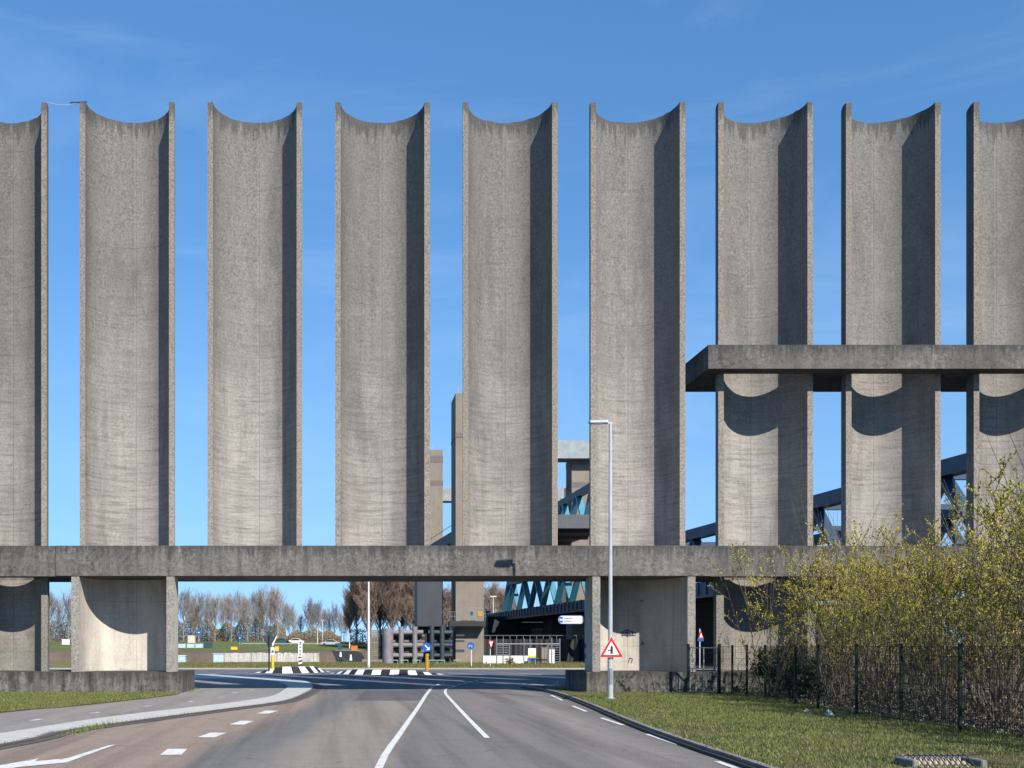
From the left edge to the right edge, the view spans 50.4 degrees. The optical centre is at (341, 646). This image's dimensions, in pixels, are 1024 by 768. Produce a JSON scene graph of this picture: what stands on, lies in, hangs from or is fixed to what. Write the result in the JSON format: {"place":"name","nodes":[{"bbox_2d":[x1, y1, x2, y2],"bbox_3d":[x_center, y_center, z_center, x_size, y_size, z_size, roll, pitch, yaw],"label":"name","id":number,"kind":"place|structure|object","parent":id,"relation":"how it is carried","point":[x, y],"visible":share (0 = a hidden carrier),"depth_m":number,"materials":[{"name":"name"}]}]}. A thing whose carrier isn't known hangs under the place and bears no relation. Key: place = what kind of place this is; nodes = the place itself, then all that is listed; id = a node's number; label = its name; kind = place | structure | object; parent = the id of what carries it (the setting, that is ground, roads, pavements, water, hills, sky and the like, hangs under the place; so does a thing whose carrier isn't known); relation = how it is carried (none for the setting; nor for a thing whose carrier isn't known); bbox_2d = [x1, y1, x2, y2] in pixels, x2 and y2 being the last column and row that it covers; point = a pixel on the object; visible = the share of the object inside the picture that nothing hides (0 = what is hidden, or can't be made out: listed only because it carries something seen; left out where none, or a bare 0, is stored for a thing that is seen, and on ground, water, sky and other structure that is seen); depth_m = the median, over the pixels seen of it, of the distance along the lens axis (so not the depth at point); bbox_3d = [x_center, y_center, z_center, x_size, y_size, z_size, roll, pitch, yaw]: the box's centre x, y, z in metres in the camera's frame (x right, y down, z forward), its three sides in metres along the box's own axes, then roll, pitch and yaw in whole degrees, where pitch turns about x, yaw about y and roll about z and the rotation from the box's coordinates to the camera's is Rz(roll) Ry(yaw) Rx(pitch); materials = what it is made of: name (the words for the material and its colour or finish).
{"place":"outdoors","nodes":[
{"label":"outdoors","id":0,"kind":"place"},
{"bbox_2d":[0,690,180,712],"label":"verge","id":1,"kind":"structure","parent":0,"point":[35,708],"depth_m":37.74,"materials":[{"name":"green plant"}]},
{"bbox_2d":[0,679,287,732],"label":"cycle path","id":2,"kind":"structure","parent":0,"point":[215,691],"depth_m":37.17,"materials":[{"name":"asphalt"}]},
{"bbox_2d":[57,687,790,767],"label":"weeds","id":3,"kind":"object","parent":2,"relation":"on","point":[86,728],"visible":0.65,"depth_m":25.88,"materials":[{"name":"green plant"}]},
{"bbox_2d":[50,642,372,661],"bbox_3d":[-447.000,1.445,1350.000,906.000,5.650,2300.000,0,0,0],"label":"dyke","id":4,"kind":"structure","parent":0,"point":[59,652],"depth_m":214.20,"materials":[{"name":"plant"}]},
{"bbox_2d":[50,595,66,641],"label":"bare tree","id":5,"kind":"object","parent":4,"relation":"on","point":[58,612],"visible":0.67,"depth_m":304.92,"materials":[{"name":"grey plant"}]},
{"bbox_2d":[56,589,70,638],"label":"bare tree","id":6,"kind":"object","parent":4,"relation":"on","point":[67,602],"visible":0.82,"depth_m":299.45,"materials":[{"name":"grey plant"}]},
{"bbox_2d":[178,587,192,641],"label":"bare tree","id":7,"kind":"object","parent":4,"relation":"on","point":[183,613],"visible":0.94,"depth_m":299.72,"materials":[{"name":"grey plant"}]},
{"bbox_2d":[50,611,341,641],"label":"undergrowth","id":8,"kind":"object","parent":4,"relation":"on","point":[312,637],"visible":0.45,"depth_m":307.28,"materials":[{"name":"brown plant"}]},
{"bbox_2d":[192,590,206,641],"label":"bare tree","id":9,"kind":"object","parent":4,"relation":"on","point":[198,609],"visible":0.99,"depth_m":299.59,"materials":[{"name":"grey plant"}]},
{"bbox_2d":[201,593,224,641],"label":"bare tree","id":10,"kind":"object","parent":4,"relation":"on","point":[214,607],"visible":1,"depth_m":297.74,"materials":[{"name":"grey plant"}]},
{"bbox_2d":[221,594,240,641],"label":"bare tree","id":11,"kind":"object","parent":4,"relation":"on","point":[231,613],"visible":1,"depth_m":299.83,"materials":[{"name":"grey plant"}]},
{"bbox_2d":[239,595,258,641],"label":"bare tree","id":12,"kind":"object","parent":4,"relation":"on","point":[245,606],"visible":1,"depth_m":299.83,"materials":[{"name":"grey plant"}]},
{"bbox_2d":[242,591,266,640],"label":"bare tree","id":13,"kind":"object","parent":4,"relation":"on","point":[252,598],"visible":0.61,"depth_m":309.54,"materials":[{"name":"grey plant"}]},
{"bbox_2d":[253,583,270,641],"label":"bare tree","id":14,"kind":"object","parent":4,"relation":"on","point":[264,611],"visible":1,"depth_m":299.75,"materials":[{"name":"grey plant"}]},
{"bbox_2d":[267,584,286,638],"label":"bare tree","id":15,"kind":"object","parent":4,"relation":"on","point":[277,598],"visible":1,"depth_m":302.71,"materials":[{"name":"grey plant"}]},
{"bbox_2d":[301,596,315,629],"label":"bare tree","id":16,"kind":"object","parent":4,"relation":"on","point":[309,606],"visible":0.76,"depth_m":339.54,"materials":[{"name":"grey plant"}]},
{"bbox_2d":[307,598,324,628],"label":"bare tree","id":17,"kind":"object","parent":4,"relation":"on","point":[317,609],"visible":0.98,"depth_m":329.67,"materials":[{"name":"grey plant"}]},
{"bbox_2d":[327,602,342,632],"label":"bare tree","id":18,"kind":"object","parent":4,"relation":"on","point":[335,612],"visible":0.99,"depth_m":359.69,"materials":[{"name":"grey plant"}]},
{"bbox_2d":[341,589,353,637],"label":"bare tree","id":19,"kind":"object","parent":4,"relation":"on","point":[346,618],"visible":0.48,"depth_m":261.63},
{"bbox_2d":[343,582,364,642],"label":"bare tree","id":20,"kind":"object","parent":4,"relation":"on","point":[353,587],"visible":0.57,"depth_m":251.36,"materials":[{"name":"plant"}]},
{"bbox_2d":[349,628,379,647],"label":"scrub","id":21,"kind":"object","parent":4,"relation":"on","point":[353,641],"visible":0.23,"depth_m":229.20,"materials":[{"name":"brown plant"}]},
{"bbox_2d":[332,643,363,661],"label":"barge","id":22,"kind":"object","parent":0,"point":[357,656],"visible":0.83,"depth_m":186.00,"materials":[{"name":"black metal"}]},
{"bbox_2d":[0,687,741,767],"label":"road","id":23,"kind":"structure","parent":0,"point":[332,727],"depth_m":23.83,"materials":[{"name":"asphalt"}]},
{"bbox_2d":[0,670,194,692],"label":"plinth","id":24,"kind":"structure","parent":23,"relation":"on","point":[181,681],"depth_m":46.02,"materials":[{"name":"concrete"}]},
{"bbox_2d":[0,102,70,670],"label":"wind screen","id":25,"kind":"object","parent":24,"relation":"on","point":[27,564],"visible":0.98,"depth_m":48.70,"materials":[{"name":"concrete"}]},
{"bbox_2d":[55,102,709,671],"bbox_3d":[1.789,-11.466,47.990,28.287,25.092,3.920,0,0,0],"label":"wind screen","id":26,"kind":"object","parent":24,"relation":"on","point":[125,566],"visible":0.99,"depth_m":48.38,"materials":[{"name":"concrete"}]},
{"bbox_2d":[0,711,275,767],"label":"lane marking","id":27,"kind":"object","parent":23,"relation":"on","point":[64,760],"visible":1,"depth_m":20.23,"materials":[{"name":"white paint"}]},
{"bbox_2d":[0,674,312,743],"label":"kerb strip","id":28,"kind":"object","parent":23,"relation":"on","point":[295,688],"visible":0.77,"depth_m":33.95,"materials":[{"name":"concrete"}]},
{"bbox_2d":[0,680,316,746],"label":"kerb stone","id":29,"kind":"object","parent":23,"relation":"on","point":[109,724],"visible":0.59,"depth_m":30.21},
{"bbox_2d":[0,679,321,748],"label":"gutter","id":30,"kind":"object","parent":23,"relation":"on","point":[319,688],"visible":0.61,"depth_m":30.00,"materials":[{"name":"concrete"}]},
{"bbox_2d":[354,690,427,699],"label":"asphalt repair","id":31,"kind":"structure","parent":23,"relation":"on","point":[392,694],"depth_m":45.27,"materials":[{"name":"asphalt"}]},
{"bbox_2d":[375,687,737,767],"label":"lane line","id":32,"kind":"object","parent":23,"relation":"on","point":[385,754],"visible":0.99,"depth_m":26.59,"materials":[{"name":"white paint"}]},
{"bbox_2d":[520,687,757,767],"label":"gutter","id":33,"kind":"object","parent":23,"relation":"on","point":[719,756],"visible":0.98,"depth_m":23.91,"materials":[{"name":"concrete"}]},
{"bbox_2d":[522,686,776,767],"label":"kerb","id":34,"kind":"structure","parent":23,"relation":"on","point":[752,762],"depth_m":23.20,"materials":[{"name":"grey concrete"}]},
{"bbox_2d":[195,670,564,686],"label":"crossing road","id":35,"kind":"structure","parent":0,"point":[450,678],"depth_m":69.71,"materials":[{"name":"asphalt"}]},
{"bbox_2d":[262,632,276,671],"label":"give way sign","id":36,"kind":"object","parent":35,"relation":"on","point":[269,638],"visible":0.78,"depth_m":84.07,"materials":[{"name":"black metal"}]},
{"bbox_2d":[255,666,329,672],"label":"island kerb","id":37,"kind":"structure","parent":35,"relation":"on","point":[306,669],"depth_m":84.01,"materials":[{"name":"white paint"}]},
{"bbox_2d":[333,669,436,674],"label":"island kerb","id":38,"kind":"structure","parent":35,"relation":"on","point":[380,672],"depth_m":79.22,"materials":[{"name":"white paint"}]},
{"bbox_2d":[558,582,585,669],"bbox_3d":[12.033,-1.030,55.427,1.575,6.200,0.166,0,0,-5],"label":"signpost","id":39,"kind":"object","parent":35,"relation":"on","point":[571,619],"visible":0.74,"depth_m":55.40,"materials":[{"name":"metal"}]},
{"bbox_2d":[451,387,483,662],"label":"bridge tower","id":40,"kind":"structure","parent":0,"point":[466,597],"depth_m":130.00,"materials":[{"name":"beige concrete"}]},
{"bbox_2d":[448,610,485,625],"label":"walkway","id":41,"kind":"structure","parent":40,"relation":"attached to","point":[467,622],"depth_m":128.30,"materials":[{"name":"black metal"}]},
{"bbox_2d":[50,662,944,667],"bbox_3d":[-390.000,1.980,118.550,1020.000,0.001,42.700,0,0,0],"label":"grass bank","id":42,"kind":"structure","parent":0,"point":[68,665],"depth_m":113.11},
{"bbox_2d":[367,582,369,666],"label":"street lamp","id":43,"kind":"object","parent":42,"relation":"on","point":[368,652],"visible":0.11,"depth_m":100.92,"materials":[{"name":"metal"}]},
{"bbox_2d":[370,630,381,659],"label":"timber wall","id":44,"kind":"structure","parent":42,"relation":"on","point":[375,636],"depth_m":137.00,"materials":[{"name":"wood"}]},
{"bbox_2d":[178,661,584,667],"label":"grass","id":45,"kind":"structure","parent":42,"relation":"on","point":[451,664],"depth_m":107.12,"materials":[{"name":"plant"}]},
{"bbox_2d":[382,627,424,663],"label":"lock gate","id":46,"kind":"structure","parent":42,"relation":"on","point":[400,644],"depth_m":120.88,"materials":[{"name":"metal"}]},
{"bbox_2d":[414,582,449,662],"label":"control block","id":47,"kind":"structure","parent":42,"relation":"on","point":[427,604],"depth_m":128.00,"materials":[{"name":"metal"}]},
{"bbox_2d":[427,625,463,662],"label":"lock gate","id":48,"kind":"structure","parent":42,"relation":"on","point":[440,641],"depth_m":125.93,"materials":[{"name":"black metal"}]},
{"bbox_2d":[496,638,559,663],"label":"steel fence","id":49,"kind":"object","parent":42,"relation":"on","point":[503,654],"visible":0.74,"depth_m":117.97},
{"bbox_2d":[443,488,563,502],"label":"crossbeam","id":50,"kind":"object","parent":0,"point":[446,495],"visible":0.21,"depth_m":206.00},
{"bbox_2d":[0,0,1023,646],"label":"sky","id":51,"kind":"structure","parent":0,"point":[636,60],"materials":[{"name":"blue"}]},
{"bbox_2d":[371,648,950,662],"bbox_3d":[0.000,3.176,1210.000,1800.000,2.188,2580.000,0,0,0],"label":"ground","id":52,"kind":"structure","parent":0,"point":[538,661],"depth_m":151.35,"materials":[{"name":"green plant"}]},
{"bbox_2d":[352,582,388,632],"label":"bare tree","id":53,"kind":"object","parent":52,"relation":"on","point":[363,595],"visible":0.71,"depth_m":243.97,"materials":[{"name":"plant"}]},
{"bbox_2d":[373,582,407,629],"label":"bare tree","id":54,"kind":"object","parent":52,"relation":"on","point":[390,602],"visible":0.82,"depth_m":242.15,"materials":[{"name":"plant"}]},
{"bbox_2d":[399,582,413,629],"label":"bare tree","id":55,"kind":"object","parent":52,"relation":"on","point":[408,603],"visible":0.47,"depth_m":245.06,"materials":[{"name":"plant"}]},
{"bbox_2d":[430,446,442,624],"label":"bridge tower","id":56,"kind":"structure","parent":52,"relation":"on","point":[436,492],"depth_m":200.00,"materials":[{"name":"beige concrete"}]},
{"bbox_2d":[430,483,588,545],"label":"lifting span","id":57,"kind":"object","parent":56,"relation":"attached to","point":[573,526],"visible":0.25,"depth_m":162.80,"materials":[{"name":"grey paint"}]},
{"bbox_2d":[50,668,828,669],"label":"kerb","id":58,"kind":"structure","parent":52,"relation":"on","point":[383,669],"depth_m":96.80,"materials":[{"name":"concrete"}]},
{"bbox_2d":[443,584,450,626],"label":"bare tree","id":59,"kind":"object","parent":52,"relation":"on","point":[446,601],"visible":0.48,"depth_m":329.06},
{"bbox_2d":[484,582,501,613],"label":"bare tree","id":60,"kind":"object","parent":52,"relation":"on","point":[493,590],"visible":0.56,"depth_m":328.50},
{"bbox_2d":[484,616,521,638],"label":"machine house","id":61,"kind":"structure","parent":52,"relation":"on","point":[498,625],"depth_m":215.00,"materials":[{"name":"black metal"}]},
{"bbox_2d":[484,635,584,660],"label":"lock wall","id":62,"kind":"structure","parent":52,"relation":"on","point":[572,649],"depth_m":152.14,"materials":[{"name":"grey concrete"}]},
{"bbox_2d":[541,618,565,638],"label":"machine house","id":63,"kind":"structure","parent":52,"relation":"on","point":[552,626],"depth_m":200.00,"materials":[{"name":"black metal"}]},
{"bbox_2d":[566,460,588,638],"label":"bridge tower","id":64,"kind":"structure","parent":52,"relation":"on","point":[577,474],"depth_m":178.00,"materials":[{"name":"beige concrete"}]},
{"bbox_2d":[558,440,588,461],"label":"crossbeam","id":65,"kind":"object","parent":64,"relation":"on","point":[569,450],"depth_m":176.00,"materials":[{"name":"concrete"}]},
{"bbox_2d":[484,453,965,638],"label":"truss bridge","id":66,"kind":"structure","parent":52,"relation":"on","point":[953,469],"depth_m":120.16,"materials":[{"name":"blue paint"}]},
{"bbox_2d":[695,603,838,662],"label":"machine house","id":67,"kind":"structure","parent":52,"relation":"on","point":[704,618],"depth_m":136.00,"materials":[{"name":"black metal"}]},
{"bbox_2d":[531,686,1023,767],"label":"verge","id":68,"kind":"structure","parent":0,"point":[852,761],"depth_m":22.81,"materials":[{"name":"green plant"}]},
{"bbox_2d":[588,420,614,698],"bbox_3d":[9.866,-3.294,40.400,0.990,10.528,0.340,0,0,0],"label":"street lamp","id":69,"kind":"object","parent":68,"relation":"on","point":[610,617],"visible":0.97,"depth_m":40.34,"materials":[{"name":"metal"}]},
{"bbox_2d":[599,637,622,656],"bbox_3d":[10.191,0.006,40.337,0.896,0.784,0.206,0,0,0],"label":"warning sign","id":70,"kind":"object","parent":69,"relation":"attached to","point":[611,649],"visible":1,"depth_m":40.23,"materials":[{"name":"metal"}]},
{"bbox_2d":[687,644,720,693],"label":"gate","id":71,"kind":"structure","parent":68,"relation":"on","point":[717,668],"depth_m":44.76,"materials":[{"name":"metal"}]},
{"bbox_2d":[707,512,835,697],"bbox_3d":[16.858,-1.689,41.267,4.505,7.318,4.066,0,0,39],"label":"willow shrub","id":72,"kind":"object","parent":68,"relation":"on","point":[809,574],"visible":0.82,"depth_m":40.95,"materials":[{"name":"green plant"}]},
{"bbox_2d":[565,670,1022,691],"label":"plinth","id":73,"kind":"structure","parent":68,"relation":"on","point":[633,681],"depth_m":46.02,"materials":[{"name":"concrete"}]},
{"bbox_2d":[685,102,1023,670],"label":"wind screen","id":74,"kind":"object","parent":73,"relation":"on","point":[890,368],"visible":0.73,"depth_m":48.42,"materials":[{"name":"concrete"}]},
{"bbox_2d":[720,643,1023,737],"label":"fence","id":75,"kind":"object","parent":68,"relation":"on","point":[856,646],"visible":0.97,"depth_m":28.42,"materials":[{"name":"metal"}]},
{"bbox_2d":[894,754,986,767],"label":"storm drain","id":76,"kind":"object","parent":68,"relation":"on","point":[931,760],"visible":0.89,"depth_m":17.59,"materials":[{"name":"grey concrete"}]},
{"bbox_2d":[744,692,1023,735],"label":"thicket floor","id":77,"kind":"structure","parent":0,"point":[956,699],"depth_m":32.70,"materials":[{"name":"brown plant"}]},
{"bbox_2d":[749,647,803,693],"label":"evergreen shrub","id":78,"kind":"object","parent":77,"relation":"on","point":[773,675],"visible":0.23,"depth_m":43.59,"materials":[{"name":"green plant"}]},
{"bbox_2d":[780,656,828,698],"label":"evergreen shrub","id":79,"kind":"object","parent":77,"relation":"on","point":[811,673],"visible":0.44,"depth_m":39.68,"materials":[{"name":"green plant"}]},
{"bbox_2d":[743,529,912,695],"bbox_3d":[18.896,-1.434,41.483,4.549,6.815,5.241,0,0,-38],"label":"willow shrub","id":80,"kind":"object","parent":77,"relation":"on","point":[786,604],"visible":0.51,"depth_m":41.56,"materials":[{"name":"green plant"}]},
{"bbox_2d":[778,491,890,702],"bbox_3d":[17.283,-1.832,37.501,3.877,7.598,3.376,0,0,31],"label":"willow shrub","id":81,"kind":"object","parent":77,"relation":"on","point":[821,589],"visible":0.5,"depth_m":37.76,"materials":[{"name":"green plant"}]},
{"bbox_2d":[791,538,894,706],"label":"willow shrub","id":82,"kind":"object","parent":77,"relation":"on","point":[813,607],"visible":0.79,"depth_m":35.13,"materials":[{"name":"green plant"}]},
{"bbox_2d":[794,497,923,694],"bbox_3d":[20.454,-2.016,42.482,4.331,7.968,3.618,0,0,15],"label":"willow shrub","id":83,"kind":"object","parent":77,"relation":"on","point":[832,537],"visible":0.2,"depth_m":42.47,"materials":[{"name":"green plant"}]},
{"bbox_2d":[811,544,922,711],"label":"willow shrub","id":84,"kind":"object","parent":77,"relation":"on","point":[858,602],"visible":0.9,"depth_m":31.80,"materials":[{"name":"green plant"}]},
{"bbox_2d":[823,503,920,700],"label":"willow shrub","id":85,"kind":"object","parent":77,"relation":"on","point":[896,531],"visible":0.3,"depth_m":38.45,"materials":[{"name":"green plant"}]},
{"bbox_2d":[814,509,935,705],"bbox_3d":[18.086,-1.259,34.939,3.958,6.456,3.298,0,0,-15],"label":"willow shrub","id":86,"kind":"object","parent":77,"relation":"on","point":[866,575],"visible":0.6,"depth_m":34.95,"materials":[{"name":"green plant"}]},
{"bbox_2d":[745,647,1023,732],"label":"brambles","id":87,"kind":"object","parent":77,"relation":"on","point":[864,698],"visible":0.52,"depth_m":31.16,"materials":[{"name":"brown plant"}]},
{"bbox_2d":[749,692,1023,734],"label":"fallen leaves","id":88,"kind":"object","parent":77,"relation":"on","point":[843,707],"visible":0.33,"depth_m":31.38,"materials":[{"name":"plant"}]},
{"bbox_2d":[850,526,951,696],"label":"willow shrub","id":89,"kind":"object","parent":77,"relation":"on","point":[864,556],"visible":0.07,"depth_m":41.76,"materials":[{"name":"green plant"}]},
{"bbox_2d":[847,522,997,711],"bbox_3d":[17.567,-0.916,31.937,4.006,5.775,3.528,0,0,37],"label":"willow shrub","id":90,"kind":"object","parent":77,"relation":"on","point":[907,624],"visible":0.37,"depth_m":31.94,"materials":[{"name":"green plant"}]},
{"bbox_2d":[874,518,1006,700],"bbox_3d":[21.195,-1.511,39.076,4.444,6.960,3.851,0,0,-4],"label":"willow shrub","id":91,"kind":"object","parent":77,"relation":"on","point":[902,561],"visible":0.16,"depth_m":38.74,"materials":[{"name":"green plant"}]},
{"bbox_2d":[871,517,1012,719],"bbox_3d":[16.205,-0.851,28.554,3.361,5.637,2.834,0,0,-40],"label":"willow shrub","id":92,"kind":"object","parent":77,"relation":"on","point":[945,593],"visible":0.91,"depth_m":28.46,"materials":[{"name":"green plant"}]},
{"bbox_2d":[881,515,1023,704],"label":"willow shrub","id":93,"kind":"object","parent":77,"relation":"on","point":[936,533],"visible":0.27,"depth_m":35.30,"materials":[{"name":"green plant"}]},
{"bbox_2d":[903,517,1006,694],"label":"willow shrub","id":94,"kind":"object","parent":77,"relation":"on","point":[949,583],"visible":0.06,"depth_m":42.45,"materials":[{"name":"green plant"}]},
{"bbox_2d":[909,519,1020,700],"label":"willow shrub","id":95,"kind":"object","parent":77,"relation":"on","point":[970,680],"visible":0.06,"depth_m":38.28,"materials":[{"name":"green plant"}]},
{"bbox_2d":[914,456,1023,706],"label":"willow shrub","id":96,"kind":"object","parent":77,"relation":"on","point":[948,554],"visible":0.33,"depth_m":35.14,"materials":[{"name":"green plant"}]},
{"bbox_2d":[919,499,1023,719],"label":"willow shrub","id":97,"kind":"object","parent":77,"relation":"on","point":[978,676],"visible":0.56,"depth_m":28.72,"materials":[{"name":"green plant"}]},
{"bbox_2d":[924,453,1023,710],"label":"willow shrub","id":98,"kind":"object","parent":77,"relation":"on","point":[967,551],"visible":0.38,"depth_m":32.12,"materials":[{"name":"green plant"}]},
{"bbox_2d":[936,469,1023,728],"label":"willow shrub","id":99,"kind":"object","parent":77,"relation":"on","point":[988,583],"visible":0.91,"depth_m":25.67,"materials":[{"name":"green plant"}]},
{"bbox_2d":[940,518,1023,695],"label":"willow shrub","id":100,"kind":"object","parent":77,"relation":"on","point":[1004,622],"visible":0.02,"depth_m":41.81,"materials":[{"name":"green plant"}]},
{"bbox_2d":[956,418,1023,663],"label":"willow shrub","id":101,"kind":"object","parent":77,"relation":"on","point":[1003,463],"visible":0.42,"depth_m":28.61,"materials":[{"name":"green plant"}]},
{"bbox_2d":[965,395,1023,665],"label":"willow shrub","id":102,"kind":"object","parent":77,"relation":"on","point":[993,521],"visible":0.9,"depth_m":26.32,"materials":[{"name":"green plant"}]},
{"bbox_2d":[981,532,1023,642],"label":"willow shrub","id":103,"kind":"object","parent":77,"relation":"on","point":[999,573],"visible":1,"depth_m":23.50,"materials":[{"name":"green plant"}]},
{"label":"water","id":104,"kind":"structure","parent":0,"visible":0},
{"bbox_2d":[225,652,318,661],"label":"quay wall","id":105,"kind":"structure","parent":104,"relation":"in","point":[263,657],"depth_m":199.40,"materials":[{"name":"concrete"}]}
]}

